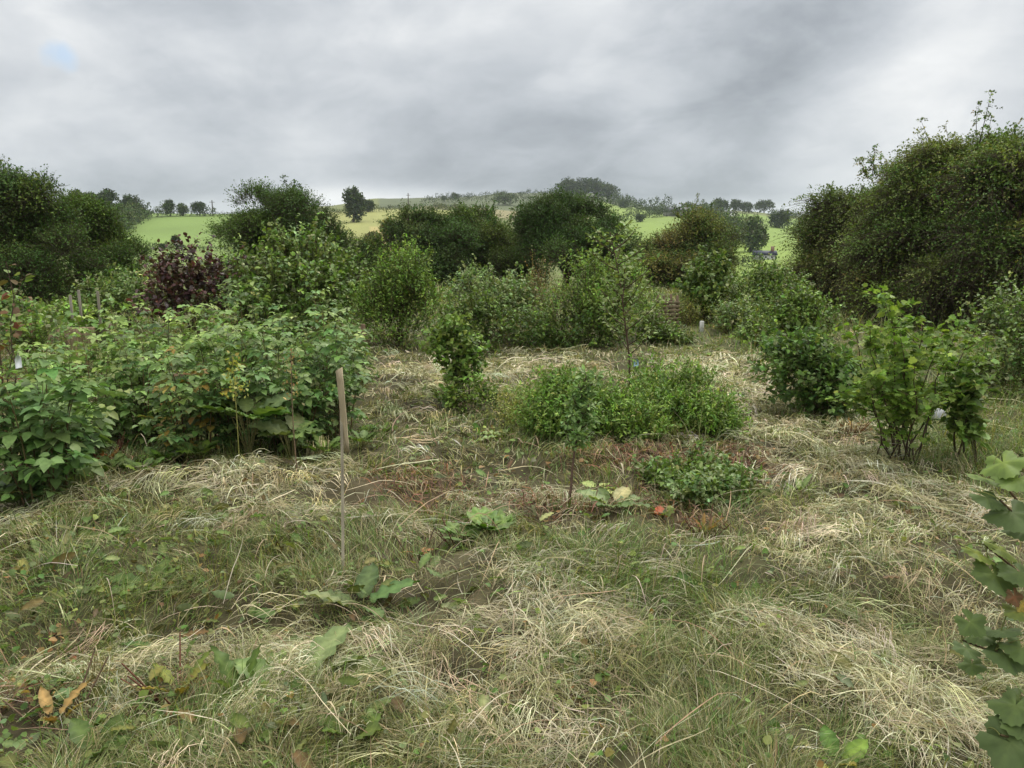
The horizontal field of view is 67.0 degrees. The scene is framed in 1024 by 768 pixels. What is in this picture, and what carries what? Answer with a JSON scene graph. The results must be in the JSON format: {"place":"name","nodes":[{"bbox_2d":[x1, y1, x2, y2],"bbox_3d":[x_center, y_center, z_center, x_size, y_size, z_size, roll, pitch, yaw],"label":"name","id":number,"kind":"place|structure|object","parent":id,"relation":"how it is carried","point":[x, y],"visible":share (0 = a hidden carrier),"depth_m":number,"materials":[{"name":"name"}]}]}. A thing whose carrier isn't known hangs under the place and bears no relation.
{"place":"outdoors","nodes":[
{"label":"outdoors","id":0,"kind":"place"},
{"bbox_2d":[0,193,1023,767],"bbox_3d":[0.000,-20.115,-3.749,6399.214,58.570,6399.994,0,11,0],"label":"ground","id":1,"kind":"structure","parent":0,"point":[162,229],"depth_m":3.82,"materials":[{"name":"green plant"}]},
{"bbox_2d":[0,262,34,474],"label":"rose bush","id":2,"kind":"object","parent":1,"relation":"on","point":[16,324],"visible":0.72,"depth_m":4.99,"materials":[{"name":"green plant"}]},
{"bbox_2d":[0,481,48,508],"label":"nettle plant","id":3,"kind":"object","parent":1,"relation":"on","point":[15,499],"visible":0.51,"depth_m":4.70,"materials":[{"name":"green plant"}]},
{"bbox_2d":[0,287,75,373],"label":"meadow shrub","id":4,"kind":"object","parent":1,"relation":"on","point":[48,321],"visible":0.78,"depth_m":9.25,"materials":[{"name":"green plant"}]},
{"bbox_2d":[0,325,103,398],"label":"raspberry bush","id":5,"kind":"object","parent":1,"relation":"on","point":[25,356],"visible":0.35,"depth_m":7.75,"materials":[{"name":"green plant"}]},
{"bbox_2d":[2,650,108,727],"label":"dead weed","id":6,"kind":"object","parent":1,"relation":"on","point":[44,695],"visible":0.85,"depth_m":2.65,"materials":[{"name":"brown plant"}]},
{"bbox_2d":[0,290,114,339],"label":"meadow shrub","id":7,"kind":"object","parent":1,"relation":"on","point":[91,310],"visible":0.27,"depth_m":12.62,"materials":[{"name":"green plant"}]},
{"bbox_2d":[0,349,119,473],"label":"raspberry bush","id":8,"kind":"object","parent":1,"relation":"on","point":[112,414],"visible":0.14,"depth_m":5.41,"materials":[{"name":"green plant"}]},
{"bbox_2d":[0,154,121,305],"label":"hedgerow tree","id":9,"kind":"object","parent":1,"relation":"on","point":[29,208],"visible":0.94,"depth_m":19.07,"materials":[{"name":"green plant"}]},
{"bbox_2d":[0,345,127,515],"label":"raspberry bush","id":10,"kind":"object","parent":1,"relation":"on","point":[29,427],"visible":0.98,"depth_m":4.67,"materials":[{"name":"green plant"}]},
{"bbox_2d":[40,315,135,350],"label":"shrub","id":11,"kind":"object","parent":1,"relation":"on","point":[94,326],"visible":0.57,"depth_m":11.30,"materials":[{"name":"green plant"}]},
{"bbox_2d":[33,302,155,441],"bbox_3d":[-3.493,-0.083,6.462,1.067,1.172,1.128,0,11,0],"label":"raspberry bush","id":12,"kind":"object","parent":1,"relation":"on","point":[110,346],"visible":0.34,"depth_m":6.38,"materials":[{"name":"green plant"}]},
{"bbox_2d":[36,187,158,298],"bbox_3d":[-12.324,-3.777,22.256,4.377,3.713,4.463,0,11,0],"label":"hedgerow tree","id":13,"kind":"object","parent":1,"relation":"on","point":[104,226],"visible":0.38,"depth_m":22.06,"materials":[{"name":"green plant"}]},
{"bbox_2d":[73,455,125,477],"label":"nettle plant","id":14,"kind":"object","parent":1,"relation":"on","point":[105,458],"visible":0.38,"depth_m":5.19,"materials":[{"name":"green plant"}]},
{"bbox_2d":[67,712,132,758],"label":"dock plant","id":15,"kind":"object","parent":1,"relation":"on","point":[75,729],"visible":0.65,"depth_m":2.43,"materials":[{"name":"green plant"}]},
{"bbox_2d":[70,260,160,328],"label":"meadow shrub","id":16,"kind":"object","parent":1,"relation":"on","point":[119,287],"visible":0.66,"depth_m":13.51,"materials":[{"name":"green plant"}]},
{"bbox_2d":[57,292,189,384],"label":"raspberry bush","id":17,"kind":"object","parent":1,"relation":"on","point":[93,336],"visible":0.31,"depth_m":8.08,"materials":[{"name":"green plant"}]},
{"bbox_2d":[111,200,153,234],"bbox_3d":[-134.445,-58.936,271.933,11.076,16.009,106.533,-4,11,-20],"label":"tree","id":18,"kind":"object","parent":1,"relation":"on","point":[137,212],"visible":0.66,"depth_m":271.33,"materials":[{"name":"green plant"}]},
{"bbox_2d":[91,334,187,450],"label":"raspberry bush","id":19,"kind":"object","parent":1,"relation":"on","point":[123,422],"visible":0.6,"depth_m":6.13,"materials":[{"name":"green plant"}]},
{"bbox_2d":[104,557,184,596],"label":"dock plant","id":20,"kind":"object","parent":1,"relation":"on","point":[159,567],"visible":0.53,"depth_m":3.55,"materials":[{"name":"green plant"}]},
{"bbox_2d":[123,456,165,473],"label":"nettle plant","id":21,"kind":"object","parent":1,"relation":"on","point":[131,464],"visible":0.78,"depth_m":5.03,"materials":[{"name":"green plant"}]},
{"bbox_2d":[98,301,223,433],"bbox_3d":[-3.054,-0.139,6.706,0.949,1.196,0.982,-9,14,-39],"label":"raspberry bush","id":22,"kind":"object","parent":1,"relation":"on","point":[154,344],"visible":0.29,"depth_m":6.59,"materials":[{"name":"green plant"}]},
{"bbox_2d":[139,446,184,466],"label":"nettle plant","id":23,"kind":"object","parent":1,"relation":"on","point":[150,451],"visible":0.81,"depth_m":5.32,"materials":[{"name":"green plant"}]},
{"bbox_2d":[120,632,211,708],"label":"dock plant","id":24,"kind":"object","parent":1,"relation":"on","point":[194,672],"visible":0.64,"depth_m":2.81,"materials":[{"name":"green plant"}]},
{"bbox_2d":[140,200,216,218],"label":"hedge","id":25,"kind":"object","parent":1,"relation":"on","point":[159,210],"visible":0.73,"depth_m":327.48,"materials":[{"name":"green plant"}]},
{"bbox_2d":[126,232,246,337],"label":"purple shrub","id":26,"kind":"object","parent":1,"relation":"on","point":[176,274],"visible":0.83,"depth_m":12.05,"materials":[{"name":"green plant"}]},
{"bbox_2d":[133,303,239,384],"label":"raspberry bush","id":27,"kind":"object","parent":1,"relation":"on","point":[180,324],"visible":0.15,"depth_m":8.34,"materials":[{"name":"green plant"}]},
{"bbox_2d":[172,439,218,461],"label":"nettle plant","id":28,"kind":"object","parent":1,"relation":"on","point":[213,444],"visible":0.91,"depth_m":5.39,"materials":[{"name":"green plant"}]},
{"bbox_2d":[129,346,264,460],"bbox_3d":[-2.336,0.153,5.614,0.872,0.908,0.935,3,11,13],"label":"raspberry bush","id":29,"kind":"object","parent":1,"relation":"on","point":[177,433],"visible":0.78,"depth_m":5.49,"materials":[{"name":"green plant"}]},
{"bbox_2d":[164,303,272,408],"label":"raspberry bush","id":30,"kind":"object","parent":1,"relation":"on","point":[188,344],"visible":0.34,"depth_m":6.77,"materials":[{"name":"green plant"}]},
{"bbox_2d":[185,321,282,453],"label":"raspberry bush","id":31,"kind":"object","parent":1,"relation":"on","point":[230,426],"visible":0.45,"depth_m":5.67,"materials":[{"name":"green plant"}]},
{"bbox_2d":[219,351,249,461],"bbox_3d":[-1.819,0.189,5.117,0.180,0.828,0.170,0,11,0],"label":"weed spike","id":32,"kind":"object","parent":1,"relation":"on","point":[234,378],"visible":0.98,"depth_m":5.08,"materials":[{"name":"green plant"}]},
{"bbox_2d":[187,275,299,373],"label":"raspberry bush","id":33,"kind":"object","parent":1,"relation":"on","point":[258,307],"visible":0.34,"depth_m":8.52,"materials":[{"name":"green plant"}]},
{"bbox_2d":[193,392,296,456],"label":"comfrey plant","id":34,"kind":"object","parent":1,"relation":"on","point":[265,407],"visible":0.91,"depth_m":5.45,"materials":[{"name":"green plant"}]},
{"bbox_2d":[209,644,286,699],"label":"dock plant","id":35,"kind":"object","parent":1,"relation":"on","point":[223,656],"visible":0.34,"depth_m":2.79,"materials":[{"name":"green plant"}]},
{"bbox_2d":[196,174,362,287],"bbox_3d":[-8.382,-5.103,27.996,5.978,5.044,5.255,-3,11,-16],"label":"hedgerow tree","id":36,"kind":"object","parent":1,"relation":"on","point":[286,205],"visible":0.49,"depth_m":27.28,"materials":[{"name":"green plant"}]},
{"bbox_2d":[221,313,337,406],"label":"raspberry bush","id":37,"kind":"object","parent":1,"relation":"on","point":[279,324],"visible":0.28,"depth_m":6.83,"materials":[{"name":"green plant"}]},
{"bbox_2d":[195,208,376,343],"bbox_3d":[-3.547,-1.692,12.411,2.812,2.195,3.191,0,11,0],"label":"hazel shrub","id":38,"kind":"object","parent":1,"relation":"on","point":[321,272],"visible":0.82,"depth_m":11.91,"materials":[{"name":"green plant"}]},
{"bbox_2d":[226,326,345,454],"bbox_3d":[-1.742,0.050,5.919,0.856,0.995,0.853,-7,13,-34],"label":"raspberry bush","id":39,"kind":"object","parent":1,"relation":"on","point":[304,375],"visible":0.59,"depth_m":5.80,"materials":[{"name":"green plant"}]},
{"bbox_2d":[247,412,325,464],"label":"comfrey plant","id":40,"kind":"object","parent":1,"relation":"on","point":[278,427],"visible":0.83,"depth_m":5.50,"materials":[{"name":"green plant"}]},
{"bbox_2d":[279,348,304,470],"bbox_3d":[-1.480,0.196,5.185,0.142,0.893,0.213,-6,12,-30],"label":"weed spike","id":41,"kind":"object","parent":1,"relation":"on","point":[290,371],"visible":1,"depth_m":5.14,"materials":[{"name":"green plant"}]},
{"bbox_2d":[232,622,389,711],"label":"dock plant","id":42,"kind":"object","parent":1,"relation":"on","point":[327,644],"visible":0.48,"depth_m":2.86,"materials":[{"name":"green plant"}]},
{"bbox_2d":[297,435,339,458],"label":"nettle plant","id":43,"kind":"object","parent":1,"relation":"on","point":[334,442],"visible":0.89,"depth_m":5.66,"materials":[{"name":"green plant"}]},
{"bbox_2d":[270,289,372,410],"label":"raspberry bush","id":44,"kind":"object","parent":1,"relation":"on","point":[342,335],"visible":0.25,"depth_m":7.11,"materials":[{"name":"green plant"}]},
{"bbox_2d":[287,302,377,442],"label":"raspberry bush","id":45,"kind":"object","parent":1,"relation":"on","point":[354,387],"visible":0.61,"depth_m":6.15,"materials":[{"name":"green plant"}]},
{"bbox_2d":[336,368,348,571],"bbox_3d":[-0.817,0.474,3.748,0.038,1.117,0.144,0,11,0],"label":"garden stake","id":46,"kind":"object","parent":1,"relation":"on","point":[344,443],"visible":0.91,"depth_m":3.74,"materials":[{"name":"brown wood"}]},
{"bbox_2d":[316,325,377,381],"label":"raspberry bush","id":47,"kind":"object","parent":1,"relation":"on","point":[366,363],"visible":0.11,"depth_m":8.25,"materials":[{"name":"green plant"}]},
{"bbox_2d":[317,711,383,740],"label":"dock plant","id":48,"kind":"object","parent":1,"relation":"on","point":[373,727],"visible":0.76,"depth_m":2.46,"materials":[{"name":"green plant"}]},
{"bbox_2d":[341,185,367,221],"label":"distant tree","id":49,"kind":"object","parent":1,"relation":"on","point":[354,203],"visible":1,"depth_m":314.82,"materials":[{"name":"green plant"}]},
{"bbox_2d":[301,562,419,617],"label":"dock plant","id":50,"kind":"object","parent":1,"relation":"on","point":[368,576],"visible":0.87,"depth_m":3.46,"materials":[{"name":"green plant"}]},
{"bbox_2d":[339,222,401,286],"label":"hedgerow tree","id":51,"kind":"object","parent":1,"relation":"on","point":[363,250],"visible":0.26,"depth_m":29.67,"materials":[{"name":"green plant"}]},
{"bbox_2d":[341,228,458,349],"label":"willow shrub","id":52,"kind":"object","parent":1,"relation":"on","point":[409,289],"visible":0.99,"depth_m":11.31,"materials":[{"name":"green plant"}]},
{"bbox_2d":[369,198,496,287],"bbox_3d":[-3.181,-5.037,30.162,5.367,4.320,5.329,0,11,0],"label":"hedgerow tree","id":53,"kind":"object","parent":1,"relation":"on","point":[437,230],"visible":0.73,"depth_m":29.43,"materials":[{"name":"green plant"}]},
{"bbox_2d":[415,302,499,407],"bbox_3d":[-0.535,-0.287,7.496,0.845,1.027,0.819,0,11,0],"label":"young currant","id":54,"kind":"object","parent":1,"relation":"on","point":[458,369],"visible":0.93,"depth_m":7.37,"materials":[{"name":"green plant"}]},
{"bbox_2d":[436,517,483,549],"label":"rhubarb plant","id":55,"kind":"object","parent":1,"relation":"on","point":[452,527],"visible":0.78,"depth_m":4.12,"materials":[{"name":"green plant"}]},
{"bbox_2d":[428,369,514,415],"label":"weed clump","id":56,"kind":"object","parent":1,"relation":"on","point":[448,394],"visible":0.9,"depth_m":7.08,"materials":[{"name":"green plant"}]},
{"bbox_2d":[420,280,532,349],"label":"meadow shrub","id":57,"kind":"object","parent":1,"relation":"on","point":[485,306],"visible":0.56,"depth_m":11.33,"materials":[{"name":"green plant"}]},
{"bbox_2d":[421,192,542,202],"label":"hedge","id":58,"kind":"object","parent":1,"relation":"on","point":[452,198],"visible":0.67,"depth_m":673.84,"materials":[{"name":"green plant"}]},
{"bbox_2d":[459,506,515,539],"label":"rhubarb plant","id":59,"kind":"object","parent":1,"relation":"on","point":[497,517],"visible":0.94,"depth_m":4.21,"materials":[{"name":"green plant"}]},
{"bbox_2d":[437,253,553,336],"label":"meadow shrub","id":60,"kind":"object","parent":1,"relation":"on","point":[504,288],"visible":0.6,"depth_m":12.68,"materials":[{"name":"green plant"}]},
{"bbox_2d":[0,370,1001,767],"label":"cut leaves","id":61,"kind":"object","parent":1,"relation":"on","point":[240,732],"visible":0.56,"depth_m":3.37,"materials":[{"name":"green plant"}]},
{"bbox_2d":[447,197,554,287],"bbox_3d":[-0.993,-5.466,32.087,6.114,4.518,5.204,5,12,25],"label":"hedgerow tree","id":62,"kind":"object","parent":1,"relation":"on","point":[502,259],"visible":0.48,"depth_m":31.22,"materials":[{"name":"green plant"}]},
{"bbox_2d":[478,377,534,428],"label":"weed clump","id":63,"kind":"object","parent":1,"relation":"on","point":[507,403],"visible":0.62,"depth_m":6.77,"materials":[{"name":"green plant"}]},
{"bbox_2d":[0,294,1023,767],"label":"cut hay","id":64,"kind":"object","parent":1,"relation":"on","point":[864,674],"visible":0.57,"depth_m":3.30,"materials":[{"name":"plant"}]},
{"bbox_2d":[0,318,1023,767],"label":"leaf litter","id":65,"kind":"object","parent":1,"relation":"on","point":[290,696],"visible":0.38,"depth_m":3.32,"materials":[{"name":"dry dead leaf"}]},
{"bbox_2d":[0,371,1023,767],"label":"dead stalks","id":66,"kind":"object","parent":1,"relation":"on","point":[626,455],"visible":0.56,"depth_m":4.67,"materials":[{"name":"plant"}]},
{"bbox_2d":[0,273,1023,500],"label":"rank grass","id":67,"kind":"structure","parent":1,"relation":"on","point":[1009,401],"depth_m":8.44,"materials":[{"name":"green plant"}]},
{"bbox_2d":[510,245,573,333],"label":"dock spikes","id":68,"kind":"object","parent":1,"relation":"on","point":[533,285],"visible":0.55,"depth_m":12.48,"materials":[{"name":"green plant"}]},
{"bbox_2d":[476,284,632,351],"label":"meadow shrub","id":69,"kind":"object","parent":1,"relation":"on","point":[541,337],"visible":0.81,"depth_m":11.38,"materials":[{"name":"green plant"}]},
{"bbox_2d":[507,357,610,439],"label":"weed clump","id":70,"kind":"object","parent":1,"relation":"on","point":[553,392],"visible":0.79,"depth_m":6.21,"materials":[{"name":"green plant"}]},
{"bbox_2d":[504,183,644,288],"bbox_3d":[2.330,-5.314,28.962,5.110,4.447,6.284,-3,11,-14],"label":"hedgerow tree","id":71,"kind":"object","parent":1,"relation":"on","point":[552,225],"visible":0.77,"depth_m":28.14,"materials":[{"name":"green plant"}]},
{"bbox_2d":[559,364,605,504],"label":"leaning sapling","id":72,"kind":"object","parent":1,"relation":"on","point":[579,408],"visible":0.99,"depth_m":4.75,"materials":[{"name":"green plant"}]},
{"bbox_2d":[582,177,607,197],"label":"distant tree","id":73,"kind":"object","parent":1,"relation":"on","point":[595,184],"visible":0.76,"depth_m":733.12,"materials":[{"name":"green plant"}]},
{"bbox_2d":[520,233,684,343],"bbox_3d":[1.499,-1.406,11.837,2.033,1.788,2.565,6,12,30],"label":"willow shrub","id":74,"kind":"object","parent":1,"relation":"on","point":[587,301],"visible":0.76,"depth_m":11.67,"materials":[{"name":"green plant"}]},
{"bbox_2d":[575,486,654,509],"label":"comfrey plant","id":75,"kind":"object","parent":1,"relation":"on","point":[621,492],"visible":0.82,"depth_m":4.67,"materials":[{"name":"green plant"}]},
{"bbox_2d":[564,366,675,442],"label":"weed clump","id":76,"kind":"object","parent":1,"relation":"on","point":[620,407],"visible":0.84,"depth_m":6.07,"materials":[{"name":"green plant"}]},
{"bbox_2d":[585,220,664,384],"bbox_3d":[1.043,-0.552,7.019,0.728,1.828,0.652,4,11,21],"label":"apple sapling","id":77,"kind":"object","parent":1,"relation":"on","point":[622,225],"visible":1,"depth_m":6.91,"materials":[{"name":"green plant"}]},
{"bbox_2d":[610,188,673,213],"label":"hedge","id":78,"kind":"object","parent":1,"relation":"on","point":[639,204],"visible":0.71,"depth_m":608.81,"materials":[{"name":"green plant"}]},
{"bbox_2d":[616,205,681,219],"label":"hedge","id":79,"kind":"object","parent":1,"relation":"on","point":[665,209],"visible":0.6,"depth_m":484.18,"materials":[{"name":"green plant"}]},
{"bbox_2d":[601,345,725,431],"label":"weed clump","id":80,"kind":"object","parent":1,"relation":"on","point":[659,382],"visible":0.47,"depth_m":6.59,"materials":[{"name":"green plant"}]},
{"bbox_2d":[629,312,702,346],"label":"meadow shrub","id":81,"kind":"object","parent":1,"relation":"on","point":[666,337],"visible":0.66,"depth_m":12.25,"materials":[{"name":"green plant"}]},
{"bbox_2d":[655,294,679,327],"bbox_3d":[2.866,-1.297,14.304,0.352,0.700,0.392,-2,11,-11],"label":"compost bin","id":82,"kind":"object","parent":1,"relation":"on","point":[674,307],"visible":0.59,"depth_m":14.12,"materials":[{"name":"brown wood"}]},
{"bbox_2d":[666,286,709,326],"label":"meadow shrub","id":83,"kind":"object","parent":1,"relation":"on","point":[684,316],"visible":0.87,"depth_m":14.44,"materials":[{"name":"green plant"}]},
{"bbox_2d":[625,193,752,288],"bbox_3d":[6.028,-4.488,26.165,4.650,3.986,5.269,0,11,0],"label":"hedgerow tree","id":84,"kind":"object","parent":1,"relation":"on","point":[697,227],"visible":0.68,"depth_m":25.73,"materials":[{"name":"green plant"}]},
{"bbox_2d":[631,434,772,514],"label":"weed clump","id":85,"kind":"object","parent":1,"relation":"on","point":[702,484],"visible":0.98,"depth_m":5.00,"materials":[{"name":"green plant"}]},
{"bbox_2d":[668,241,737,323],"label":"elder bush","id":86,"kind":"object","parent":1,"relation":"on","point":[703,281],"visible":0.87,"depth_m":14.76,"materials":[{"name":"green plant"}]},
{"bbox_2d":[679,505,730,538],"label":"dead weed","id":87,"kind":"object","parent":1,"relation":"on","point":[704,521],"visible":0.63,"depth_m":4.38,"materials":[{"name":"brown plant"}]},
{"bbox_2d":[660,375,752,439],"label":"weed clump","id":88,"kind":"object","parent":1,"relation":"on","point":[713,411],"visible":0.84,"depth_m":6.23,"materials":[{"name":"green plant"}]},
{"bbox_2d":[696,199,747,242],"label":"hedge","id":89,"kind":"object","parent":1,"relation":"on","point":[736,216],"visible":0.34,"depth_m":299.39,"materials":[{"name":"green plant"}]},
{"bbox_2d":[703,290,769,335],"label":"meadow shrub","id":90,"kind":"object","parent":1,"relation":"on","point":[734,313],"visible":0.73,"depth_m":13.20,"materials":[{"name":"green plant"}]},
{"bbox_2d":[738,215,769,251],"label":"distant tree","id":91,"kind":"object","parent":1,"relation":"on","point":[755,237],"visible":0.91,"depth_m":239.35,"materials":[{"name":"green plant"}]},
{"bbox_2d":[713,253,817,318],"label":"hazel shrub","id":92,"kind":"object","parent":1,"relation":"on","point":[770,276],"visible":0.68,"depth_m":14.85,"materials":[{"name":"green plant"}]},
{"bbox_2d":[767,209,792,227],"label":"distant tree","id":93,"kind":"object","parent":1,"relation":"on","point":[780,215],"visible":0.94,"depth_m":409.06,"materials":[{"name":"green plant"}]},
{"bbox_2d":[725,276,853,348],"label":"meadow shrub","id":94,"kind":"object","parent":1,"relation":"on","point":[791,310],"visible":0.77,"depth_m":11.62,"materials":[{"name":"green plant"}]},
{"bbox_2d":[743,317,882,420],"bbox_3d":[2.760,-0.089,7.116,1.195,1.020,1.452,0,11,0],"label":"currant bush","id":95,"kind":"object","parent":1,"relation":"on","point":[821,374],"visible":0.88,"depth_m":6.86,"materials":[{"name":"green plant"}]},
{"bbox_2d":[764,144,901,308],"bbox_3d":[8.434,-3.084,18.612,4.751,5.312,4.375,3,11,18],"label":"hawthorn tree","id":96,"kind":"object","parent":1,"relation":"on","point":[822,214],"visible":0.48,"depth_m":18.22,"materials":[{"name":"green plant"}]},
{"bbox_2d":[809,724,868,767],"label":"dock plant","id":97,"kind":"object","parent":1,"relation":"on","point":[862,744],"visible":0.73,"depth_m":2.47,"materials":[{"name":"green plant"}]},
{"bbox_2d":[825,282,999,467],"bbox_3d":[2.747,-0.043,5.494,1.545,1.347,0.969,-10,14,-42],"label":"currant bush","id":98,"kind":"object","parent":1,"relation":"on","point":[902,393],"visible":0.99,"depth_m":5.31,"materials":[{"name":"green plant"}]},
{"bbox_2d":[816,90,1023,329],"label":"hawthorn tree","id":99,"kind":"object","parent":1,"relation":"on","point":[884,236],"visible":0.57,"depth_m":15.02,"materials":[{"name":"green plant"}]},
{"bbox_2d":[861,127,1023,337],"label":"hawthorn tree","id":100,"kind":"object","parent":1,"relation":"on","point":[992,251],"visible":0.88,"depth_m":13.14,"materials":[{"name":"green plant"}]},
{"bbox_2d":[928,362,1001,466],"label":"leafy sapling","id":101,"kind":"object","parent":1,"relation":"on","point":[965,420],"visible":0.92,"depth_m":5.52,"materials":[{"name":"green plant"}]},
{"bbox_2d":[952,448,1023,767],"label":"blackcurrant bush","id":102,"kind":"object","parent":1,"relation":"on","point":[1001,741],"visible":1,"depth_m":1.78,"materials":[{"name":"green plant"}]},
{"bbox_2d":[952,271,1023,401],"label":"tall weeds","id":103,"kind":"object","parent":1,"relation":"on","point":[1014,322],"visible":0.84,"depth_m":8.26,"materials":[{"name":"green plant"}]},
{"bbox_2d":[0,0,1023,213],"label":"sky","id":104,"kind":"structure","parent":0,"point":[154,101],"materials":[{"name":"grey"}]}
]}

